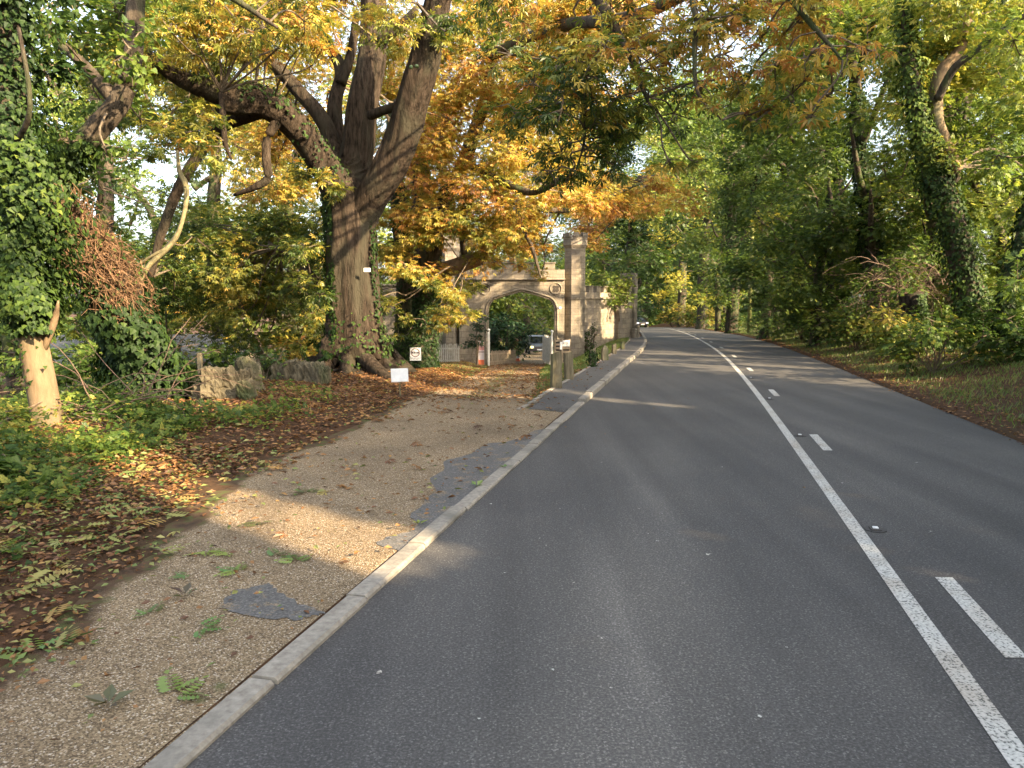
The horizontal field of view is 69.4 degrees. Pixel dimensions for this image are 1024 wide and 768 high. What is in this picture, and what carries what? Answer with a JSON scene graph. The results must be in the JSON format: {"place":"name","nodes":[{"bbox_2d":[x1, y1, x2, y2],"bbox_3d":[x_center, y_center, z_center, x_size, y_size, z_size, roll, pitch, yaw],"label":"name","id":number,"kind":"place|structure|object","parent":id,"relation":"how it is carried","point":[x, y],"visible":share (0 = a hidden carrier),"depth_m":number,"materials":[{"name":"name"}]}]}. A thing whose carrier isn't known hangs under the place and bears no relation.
{"place":"outdoors","nodes":[
{"label":"outdoors","id":0,"kind":"place"},
{"bbox_2d":[0,310,1023,767],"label":"ground","id":1,"kind":"structure","parent":0,"point":[98,574],"depth_m":7.71,"materials":[{"name":"soil"}]},
{"bbox_2d":[0,444,33,483],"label":"shrub","id":2,"kind":"object","parent":1,"relation":"on","point":[12,459],"visible":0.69,"depth_m":5.94,"materials":[{"name":"green plant"}]},
{"bbox_2d":[0,403,35,439],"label":"shrub","id":3,"kind":"object","parent":1,"relation":"on","point":[20,414],"visible":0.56,"depth_m":8.10,"materials":[{"name":"green plant"}]},
{"bbox_2d":[0,0,99,428],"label":"ivy clad tree","id":4,"kind":"object","parent":1,"relation":"on","point":[32,307],"visible":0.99,"depth_m":8.55,"materials":[{"name":"green plant"}]},
{"bbox_2d":[0,339,105,390],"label":"shrub","id":5,"kind":"object","parent":1,"relation":"on","point":[62,370],"visible":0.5,"depth_m":14.28,"materials":[{"name":"green plant"}]},
{"bbox_2d":[0,51,136,401],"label":"woodland tree","id":6,"kind":"object","parent":1,"relation":"on","point":[7,342],"visible":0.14,"depth_m":19.29,"materials":[{"name":"green plant"}]},
{"bbox_2d":[70,336,101,383],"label":"shrub","id":7,"kind":"object","parent":1,"relation":"on","point":[88,345],"visible":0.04,"depth_m":17.28,"materials":[{"name":"green plant"}]},
{"bbox_2d":[26,0,195,400],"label":"ivy clad tree","id":8,"kind":"object","parent":1,"relation":"on","point":[123,320],"visible":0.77,"depth_m":10.62,"materials":[{"name":"green plant"}]},
{"bbox_2d":[78,392,154,422],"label":"shrub","id":9,"kind":"object","parent":1,"relation":"on","point":[110,396],"visible":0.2,"depth_m":9.23,"materials":[{"name":"green plant"}]},
{"bbox_2d":[0,315,250,427],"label":"bramble","id":10,"kind":"object","parent":1,"relation":"on","point":[84,385],"visible":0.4,"depth_m":9.57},
{"bbox_2d":[40,60,234,350],"bbox_3d":[-14.558,-5.988,26.686,6.281,13.380,16.784,-4,8,-35],"label":"woodland tree","id":11,"kind":"object","parent":1,"relation":"on","point":[106,196],"visible":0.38,"depth_m":23.70,"materials":[{"name":"green plant"}]},
{"bbox_2d":[50,334,262,394],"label":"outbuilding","id":12,"kind":"structure","parent":1,"relation":"on","point":[76,342],"depth_m":24.12,"materials":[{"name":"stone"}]},
{"bbox_2d":[87,56,241,285],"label":"woodland tree","id":13,"kind":"object","parent":1,"relation":"on","point":[151,215],"visible":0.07,"depth_m":42.63,"materials":[{"name":"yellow plant"}]},
{"bbox_2d":[0,373,355,574],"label":"undergrowth","id":14,"kind":"object","parent":1,"relation":"on","point":[27,445],"visible":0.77,"depth_m":7.52,"materials":[{"name":"green plant"}]},
{"bbox_2d":[172,340,248,385],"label":"shrub","id":15,"kind":"object","parent":1,"relation":"on","point":[217,360],"visible":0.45,"depth_m":18.70,"materials":[{"name":"green plant"}]},
{"bbox_2d":[124,27,324,333],"bbox_3d":[-10.777,-7.016,29.623,8.008,15.637,10.074,-3,7,-29],"label":"woodland tree","id":16,"kind":"object","parent":1,"relation":"on","point":[214,189],"visible":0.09,"depth_m":28.43,"materials":[{"name":"yellow plant"}]},
{"bbox_2d":[190,356,265,400],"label":"broken stone wall","id":17,"kind":"structure","parent":1,"relation":"on","point":[246,371],"depth_m":11.41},
{"bbox_2d":[226,345,289,380],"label":"shrub","id":18,"kind":"object","parent":1,"relation":"on","point":[265,363],"visible":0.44,"depth_m":15.61,"materials":[{"name":"green plant"}]},
{"bbox_2d":[0,351,561,767],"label":"drive","id":19,"kind":"structure","parent":1,"relation":"on","point":[57,705],"depth_m":4.43,"materials":[{"name":"gravel"}]},
{"bbox_2d":[0,633,77,659],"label":"fallen sprig","id":20,"kind":"object","parent":19,"relation":"on","point":[22,655],"visible":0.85,"depth_m":3.50,"materials":[{"name":"green plant"}]},
{"bbox_2d":[84,684,134,706],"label":"fallen sprig","id":21,"kind":"object","parent":19,"relation":"on","point":[110,691],"visible":1,"depth_m":3.03,"materials":[{"name":"green plant"}]},
{"bbox_2d":[156,670,209,699],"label":"fallen sprig","id":22,"kind":"object","parent":19,"relation":"on","point":[162,685],"visible":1,"depth_m":3.15,"materials":[{"name":"green plant"}]},
{"bbox_2d":[193,615,230,637],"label":"fallen sprig","id":23,"kind":"object","parent":19,"relation":"on","point":[203,629],"visible":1,"depth_m":3.74,"materials":[{"name":"green plant"}]},
{"bbox_2d":[213,562,245,575],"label":"fallen sprig","id":24,"kind":"object","parent":19,"relation":"on","point":[224,571],"visible":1,"depth_m":4.51,"materials":[{"name":"green plant"}]},
{"bbox_2d":[273,553,311,562],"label":"fallen sprig","id":25,"kind":"object","parent":19,"relation":"on","point":[290,558],"visible":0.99,"depth_m":4.71,"materials":[{"name":"green plant"}]},
{"bbox_2d":[487,329,489,366],"bbox_3d":[-0.938,-1.375,29.927,0.140,1.731,0.140,0,6,0],"label":"gate post","id":26,"kind":"object","parent":19,"relation":"on","point":[488,330],"visible":0.84,"depth_m":29.87,"materials":[{"name":"white paint"}]},
{"bbox_2d":[490,350,515,364],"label":"white gate","id":27,"kind":"structure","parent":26,"relation":"attached to","point":[505,358],"depth_m":31.54,"materials":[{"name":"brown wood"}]},
{"bbox_2d":[489,311,534,360],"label":"evergreen shrub","id":28,"kind":"object","parent":19,"relation":"on","point":[519,335],"visible":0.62,"depth_m":36.28,"materials":[{"name":"green plant"}]},
{"bbox_2d":[525,335,542,354],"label":"car","id":29,"kind":"object","parent":19,"relation":"on","point":[536,340],"visible":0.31,"depth_m":55.95,"materials":[{"name":"silver metal"}]},
{"bbox_2d":[44,0,524,387],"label":"horse chestnut tree","id":30,"kind":"object","parent":1,"relation":"on","point":[357,185],"visible":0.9,"depth_m":16.98,"materials":[{"name":"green plant"}]},
{"bbox_2d":[138,115,220,280],"bbox_3d":[-5.417,-2.978,12.304,1.913,2.751,0.991,2,7,17],"label":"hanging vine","id":31,"kind":"object","parent":30,"relation":"hanging from","point":[157,256],"visible":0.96,"depth_m":12.20,"materials":[{"name":"wood"},{"name":"bark"}]},
{"bbox_2d":[220,75,348,360],"bbox_3d":[-11.696,-7.670,37.868,12.834,16.173,7.116,5,8,41],"label":"woodland tree","id":32,"kind":"object","parent":1,"relation":"on","point":[295,151],"visible":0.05,"depth_m":36.65,"materials":[{"name":"yellow plant"}]},
{"bbox_2d":[268,328,319,362],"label":"shrub","id":33,"kind":"object","parent":1,"relation":"on","point":[293,345],"visible":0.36,"depth_m":19.87,"materials":[{"name":"green plant"}]},
{"bbox_2d":[262,358,331,384],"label":"standing slab wall","id":34,"kind":"structure","parent":1,"relation":"on","point":[295,369],"depth_m":15.29,"materials":[{"name":"stone"}]},
{"bbox_2d":[0,360,608,766],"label":"leaf litter","id":35,"kind":"object","parent":1,"relation":"on","point":[141,508],"visible":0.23,"depth_m":6.64,"materials":[{"name":"brown plant"}]},
{"bbox_2d":[143,331,646,767],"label":"kerb","id":36,"kind":"structure","parent":1,"relation":"on","point":[185,749],"depth_m":3.72,"materials":[{"name":"concrete"}]},
{"bbox_2d":[391,368,407,395],"bbox_3d":[-2.072,0.016,13.669,0.322,0.620,0.089,-1,6,-7],"label":"sign","id":37,"kind":"object","parent":1,"relation":"on","point":[399,375],"visible":0.92,"depth_m":13.62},
{"bbox_2d":[374,58,455,352],"bbox_3d":[-3.510,-5.790,25.354,4.133,11.236,5.124,-1,6,-13],"label":"tree","id":38,"kind":"object","parent":1,"relation":"on","point":[403,286],"visible":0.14,"depth_m":24.95,"materials":[{"name":"green plant"}]},
{"bbox_2d":[437,343,459,361],"bbox_3d":[-3.790,-0.826,30.420,3.284,1.703,0.250,0,6,0],"label":"picket fence","id":39,"kind":"object","parent":1,"relation":"on","point":[450,348],"visible":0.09,"depth_m":30.33,"materials":[{"name":"white paint"}]},
{"bbox_2d":[458,310,490,365],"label":"evergreen shrub","id":40,"kind":"object","parent":1,"relation":"on","point":[476,344],"visible":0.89,"depth_m":29.15,"materials":[{"name":"green plant"}]},
{"bbox_2d":[478,338,484,364],"bbox_3d":[-1.247,-1.302,30.140,0.305,1.215,0.034,0,6,0],"label":"traffic cone","id":41,"kind":"object","parent":1,"relation":"on","point":[481,357],"visible":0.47,"depth_m":30.14,"materials":[{"name":"orange plastic"}]},
{"bbox_2d":[380,232,587,364],"bbox_3d":[-1.277,-3.235,31.253,8.874,6.149,1.080,0,6,0],"label":"gatehouse","id":42,"kind":"object","parent":1,"relation":"on","point":[564,290],"visible":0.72,"depth_m":30.79,"materials":[{"name":"stone"}]},
{"bbox_2d":[489,320,510,360],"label":"evergreen shrub","id":43,"kind":"object","parent":1,"relation":"on","point":[494,333],"visible":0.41,"depth_m":34.21,"materials":[{"name":"green plant"}]},
{"bbox_2d":[0,20,1020,384],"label":"wood","id":44,"kind":"object","parent":1,"relation":"on","point":[560,258],"visible":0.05,"depth_m":61.88,"materials":[{"name":"green plant"}]},
{"bbox_2d":[433,14,620,269],"bbox_3d":[1.547,-9.931,41.107,12.853,18.596,8.209,-4,8,-35],"label":"woodland tree","id":45,"kind":"object","parent":1,"relation":"on","point":[569,214],"visible":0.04,"depth_m":39.01,"materials":[{"name":"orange plant"}]},
{"bbox_2d":[500,245,553,337],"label":"woodland tree","id":46,"kind":"object","parent":1,"relation":"on","point":[530,322],"visible":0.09,"depth_m":89.38,"materials":[{"name":"green plant"}]},
{"bbox_2d":[155,0,920,200],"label":"horse chestnut tree","id":47,"kind":"object","parent":1,"relation":"on","point":[618,44],"visible":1,"depth_m":9.53,"materials":[{"name":"green plant"}]},
{"bbox_2d":[489,237,587,349],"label":"woodland tree","id":48,"kind":"object","parent":1,"relation":"on","point":[543,310],"visible":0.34,"depth_m":54.89,"materials":[{"name":"green plant"}]},
{"bbox_2d":[378,0,712,368],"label":"horse chestnut tree","id":49,"kind":"object","parent":1,"relation":"on","point":[429,273],"visible":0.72,"depth_m":21.92,"materials":[{"name":"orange plant"}]},
{"bbox_2d":[410,348,420,360],"bbox_3d":[-3.057,-0.945,23.428,0.351,0.410,0.028,0,6,0],"label":"notice sign","id":50,"kind":"object","parent":49,"relation":"attached to","point":[415,354],"visible":1,"depth_m":23.43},
{"bbox_2d":[550,330,553,353],"bbox_3d":[1.614,-1.353,29.930,0.140,1.666,0.140,0,6,0],"label":"gate post","id":51,"kind":"object","parent":1,"relation":"on","point":[551,331],"visible":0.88,"depth_m":29.85,"materials":[{"name":"white paint"}]},
{"bbox_2d":[542,335,550,363],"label":"white gate","id":52,"kind":"structure","parent":51,"relation":"attached to","point":[546,348],"depth_m":30.59,"materials":[{"name":"paint"}]},
{"bbox_2d":[550,351,561,387],"bbox_3d":[0.816,-0.186,13.668,0.193,0.868,0.158,-2,6,-14],"label":"wooden post","id":53,"kind":"object","parent":1,"relation":"on","point":[556,371],"visible":0.77,"depth_m":13.60,"materials":[{"name":"brown wood"}]},
{"bbox_2d":[554,339,570,362],"bbox_3d":[1.977,-1.264,29.066,0.642,1.013,0.120,-1,6,-6],"label":"notice sign","id":54,"kind":"object","parent":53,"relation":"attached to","point":[563,345],"visible":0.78,"depth_m":29.00,"materials":[{"name":"white wood"}]},
{"bbox_2d":[563,351,573,379],"bbox_3d":[1.165,-0.300,15.192,0.203,0.759,0.147,-2,6,-14],"label":"wooden post","id":55,"kind":"object","parent":1,"relation":"on","point":[568,366],"visible":0.77,"depth_m":15.12,"materials":[{"name":"brown wood"}]},
{"bbox_2d":[526,338,629,404],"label":"leaf litter","id":56,"kind":"object","parent":1,"relation":"on","point":[544,379],"visible":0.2,"depth_m":18.48,"materials":[{"name":"brown plant"}]},
{"bbox_2d":[585,347,600,366],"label":"shrub","id":57,"kind":"object","parent":1,"relation":"on","point":[592,359],"visible":0.93,"depth_m":18.21,"materials":[{"name":"green plant"}]},
{"bbox_2d":[585,322,600,349],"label":"wall weed","id":58,"kind":"object","parent":1,"relation":"on","point":[591,340],"depth_m":31.55,"materials":[{"name":"green plant"}]},
{"bbox_2d":[584,273,639,351],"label":"boundary wall","id":59,"kind":"structure","parent":1,"relation":"on","point":[619,323],"depth_m":33.52,"materials":[{"name":"stone"}]},
{"bbox_2d":[590,267,639,310],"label":"ivy","id":60,"kind":"object","parent":59,"relation":"attached to","point":[622,288],"visible":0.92,"depth_m":33.67,"materials":[{"name":"green plant"}]},
{"bbox_2d":[585,249,651,291],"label":"woodland tree","id":61,"kind":"object","parent":1,"relation":"on","point":[620,266],"visible":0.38,"depth_m":39.60,"materials":[{"name":"green plant"}]},
{"bbox_2d":[585,175,717,321],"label":"woodland tree","id":62,"kind":"object","parent":1,"relation":"on","point":[650,262],"visible":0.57,"depth_m":73.67,"materials":[{"name":"green plant"}]},
{"bbox_2d":[604,63,726,320],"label":"woodland tree","id":63,"kind":"object","parent":1,"relation":"on","point":[626,169],"depth_m":163.90,"materials":[{"name":"green plant"}]},
{"bbox_2d":[637,223,695,326],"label":"woodland tree","id":64,"kind":"object","parent":1,"relation":"on","point":[648,298],"visible":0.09,"depth_m":118.12,"materials":[{"name":"green plant"}]},
{"bbox_2d":[628,127,712,326],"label":"woodland tree","id":65,"kind":"object","parent":1,"relation":"on","point":[682,275],"visible":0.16,"depth_m":93.15,"materials":[{"name":"green plant"}]},
{"bbox_2d":[656,300,685,326],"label":"shrub","id":66,"kind":"object","parent":1,"relation":"on","point":[673,318],"visible":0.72,"depth_m":91.31,"materials":[{"name":"yellow plant"}]},
{"bbox_2d":[635,135,737,328],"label":"woodland tree","id":67,"kind":"object","parent":1,"relation":"on","point":[706,220],"visible":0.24,"depth_m":60.93,"materials":[{"name":"green plant"}]},
{"bbox_2d":[676,304,696,326],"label":"shrub","id":68,"kind":"object","parent":1,"relation":"on","point":[689,314],"visible":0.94,"depth_m":79.51,"materials":[{"name":"green plant"}]},
{"bbox_2d":[626,63,755,316],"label":"woodland tree","id":69,"kind":"object","parent":1,"relation":"on","point":[669,142],"visible":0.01,"depth_m":146.03,"materials":[{"name":"green plant"}]},
{"bbox_2d":[694,307,723,328],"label":"shrub","id":70,"kind":"object","parent":1,"relation":"on","point":[711,314],"visible":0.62,"depth_m":57.64,"materials":[{"name":"yellow plant"}]},
{"bbox_2d":[643,80,777,315],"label":"woodland tree","id":71,"kind":"object","parent":1,"relation":"on","point":[689,201],"visible":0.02,"depth_m":106.46,"materials":[{"name":"green plant"}]},
{"bbox_2d":[669,174,758,330],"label":"woodland tree","id":72,"kind":"object","parent":1,"relation":"on","point":[705,241],"visible":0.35,"depth_m":53.22,"materials":[{"name":"green plant"}]},
{"bbox_2d":[676,108,771,333],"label":"woodland tree","id":73,"kind":"object","parent":1,"relation":"on","point":[732,301],"visible":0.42,"depth_m":44.59,"materials":[{"name":"green plant"}]},
{"bbox_2d":[440,321,1023,433],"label":"grass","id":74,"kind":"structure","parent":1,"relation":"on","point":[576,361],"depth_m":16.50,"materials":[{"name":"plant"}]},
{"bbox_2d":[747,228,754,332],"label":"utility pole","id":75,"kind":"object","parent":1,"relation":"on","point":[749,316],"visible":0.12,"depth_m":43.19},
{"bbox_2d":[705,86,827,332],"bbox_3d":[12.663,-8.161,37.277,7.148,13.208,7.434,0,6,0],"label":"woodland tree","id":76,"kind":"object","parent":1,"relation":"on","point":[747,283],"visible":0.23,"depth_m":36.84,"materials":[{"name":"green plant"}]},
{"bbox_2d":[679,67,856,312],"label":"woodland tree","id":77,"kind":"object","parent":1,"relation":"on","point":[745,308],"visible":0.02,"depth_m":78.99,"materials":[{"name":"green plant"}]},
{"bbox_2d":[745,288,790,335],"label":"shrub","id":78,"kind":"object","parent":1,"relation":"on","point":[751,294],"visible":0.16,"depth_m":35.90,"materials":[{"name":"green plant"}]},
{"bbox_2d":[729,135,814,340],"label":"woodland tree","id":79,"kind":"object","parent":1,"relation":"on","point":[765,180],"visible":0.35,"depth_m":35.15,"materials":[{"name":"green plant"}]},
{"bbox_2d":[564,329,1023,487],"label":"leaf litter","id":80,"kind":"object","parent":1,"relation":"on","point":[893,380],"visible":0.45,"depth_m":14.00,"materials":[{"name":"brown plant"}]},
{"bbox_2d":[772,288,837,339],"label":"shrub","id":81,"kind":"object","parent":1,"relation":"on","point":[792,319],"visible":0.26,"depth_m":30.59,"materials":[{"name":"green plant"}]},
{"bbox_2d":[731,0,881,314],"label":"woodland tree","id":82,"kind":"object","parent":1,"relation":"on","point":[777,152],"visible":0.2,"depth_m":29.63,"materials":[{"name":"green plant"}]},
{"bbox_2d":[738,165,899,347],"bbox_3d":[11.321,-4.667,27.207,5.998,7.526,6.538,2,6,15],"label":"woodland tree","id":83,"kind":"object","parent":1,"relation":"on","point":[813,297],"visible":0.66,"depth_m":26.30,"materials":[{"name":"green plant"}]},
{"bbox_2d":[789,304,851,342],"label":"shrub","id":84,"kind":"object","parent":1,"relation":"on","point":[823,332],"visible":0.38,"depth_m":26.71,"materials":[{"name":"green plant"}]},
{"bbox_2d":[801,257,864,321],"bbox_3d":[12.955,-3.470,28.942,2.831,2.997,2.541,-5,8,-38],"label":"shrub","id":85,"kind":"object","parent":1,"relation":"on","point":[846,296],"visible":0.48,"depth_m":28.78,"materials":[{"name":"green plant"}]},
{"bbox_2d":[740,0,926,285],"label":"woodland tree","id":86,"kind":"object","parent":1,"relation":"on","point":[846,73],"visible":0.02,"depth_m":32.98,"materials":[{"name":"green plant"}]},
{"bbox_2d":[811,303,887,351],"bbox_3d":[10.411,-1.724,22.609,2.207,1.513,2.141,0,6,0],"label":"shrub","id":87,"kind":"object","parent":1,"relation":"on","point":[842,329],"visible":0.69,"depth_m":22.38,"materials":[{"name":"green plant"}]},
{"bbox_2d":[751,0,958,341],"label":"woodland tree","id":88,"kind":"object","parent":1,"relation":"on","point":[870,233],"visible":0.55,"depth_m":24.10,"materials":[{"name":"green plant"}]},
{"bbox_2d":[689,306,1023,364],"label":"undergrowth","id":89,"kind":"object","parent":1,"relation":"on","point":[950,349],"visible":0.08,"depth_m":23.39,"materials":[{"name":"green plant"}]},
{"bbox_2d":[819,296,894,347],"bbox_3d":[10.840,-1.875,22.867,2.568,1.810,1.991,-3,7,-25],"label":"bramble","id":90,"kind":"object","parent":1,"relation":"on","point":[865,310],"visible":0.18,"depth_m":22.80,"materials":[{"name":"green plant"}]},
{"bbox_2d":[824,242,955,328],"bbox_3d":[11.236,-2.439,21.158,3.461,3.193,3.387,-4,8,-34],"label":"bramble","id":91,"kind":"object","parent":1,"relation":"on","point":[913,277],"visible":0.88,"depth_m":21.23,"materials":[{"name":"green plant"}]},
{"bbox_2d":[849,299,942,360],"bbox_3d":[9.774,-1.383,19.014,2.068,1.601,2.832,4,8,35],"label":"shrub","id":92,"kind":"object","parent":1,"relation":"on","point":[904,320],"visible":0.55,"depth_m":18.79,"materials":[{"name":"green plant"}]},
{"bbox_2d":[898,291,930,342],"bbox_3d":[11.155,-1.666,20.408,0.857,1.786,0.843,-5,8,-37],"label":"tree stump","id":93,"kind":"object","parent":1,"relation":"on","point":[919,298],"visible":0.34,"depth_m":20.14,"materials":[{"name":"wood"}]},
{"bbox_2d":[884,254,953,317],"bbox_3d":[13.325,-3.115,24.996,2.726,2.745,2.609,-3,7,-26],"label":"shrub","id":94,"kind":"object","parent":1,"relation":"on","point":[947,306],"visible":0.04,"depth_m":24.64,"materials":[{"name":"green plant"}]},
{"bbox_2d":[858,142,1007,323],"bbox_3d":[12.781,-4.352,22.837,3.998,6.490,5.210,0,6,0],"label":"woodland tree","id":95,"kind":"object","parent":1,"relation":"on","point":[927,222],"visible":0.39,"depth_m":22.73,"materials":[{"name":"green plant"}]},
{"bbox_2d":[851,0,1023,336],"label":"woodland tree","id":96,"kind":"object","parent":1,"relation":"on","point":[931,145],"visible":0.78,"depth_m":18.50,"materials":[{"name":"green plant"}]},
{"bbox_2d":[875,310,1013,374],"bbox_3d":[9.091,-0.741,15.506,2.581,1.632,2.342,0,6,0],"label":"shrub","id":97,"kind":"object","parent":1,"relation":"on","point":[941,335],"visible":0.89,"depth_m":15.38,"materials":[{"name":"green plant"}]},
{"bbox_2d":[888,0,1023,316],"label":"woodland tree","id":98,"kind":"object","parent":1,"relation":"on","point":[973,118],"visible":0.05,"depth_m":26.44,"materials":[{"name":"green plant"}]},
{"bbox_2d":[940,118,1023,327],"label":"woodland tree","id":99,"kind":"object","parent":1,"relation":"on","point":[1000,241],"visible":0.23,"depth_m":21.41,"materials":[{"name":"green plant"}]},
{"bbox_2d":[941,294,1023,350],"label":"shrub","id":100,"kind":"object","parent":1,"relation":"on","point":[979,330],"visible":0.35,"depth_m":16.14,"materials":[{"name":"green plant"}]},
{"bbox_2d":[954,0,1023,353],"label":"woodland tree","id":101,"kind":"object","parent":1,"relation":"on","point":[1009,285],"visible":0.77,"depth_m":15.70,"materials":[{"name":"green plant"}]},
{"bbox_2d":[979,308,1023,361],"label":"shrub","id":102,"kind":"object","parent":1,"relation":"on","point":[1013,330],"visible":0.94,"depth_m":14.63,"materials":[{"name":"green plant"}]},
{"bbox_2d":[26,0,1022,321],"label":"sky","id":103,"kind":"structure","parent":0,"point":[160,170],"materials":[{"name":"white"}]},
{"bbox_2d":[516,337,643,411],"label":"pavement","id":104,"kind":"structure","parent":0,"point":[566,394],"depth_m":14.28,"materials":[{"name":"concrete"}]},
{"bbox_2d":[186,327,1023,767],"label":"road","id":105,"kind":"structure","parent":0,"point":[654,555],"depth_m":4.09,"materials":[{"name":"asphalt"}]},
{"bbox_2d":[864,526,886,532],"bbox_3d":[2.660,1.055,5.417,0.144,0.022,0.144,2,6,14],"label":"road stud","id":106,"kind":"object","parent":105,"relation":"on","point":[876,529],"visible":1,"depth_m":5.40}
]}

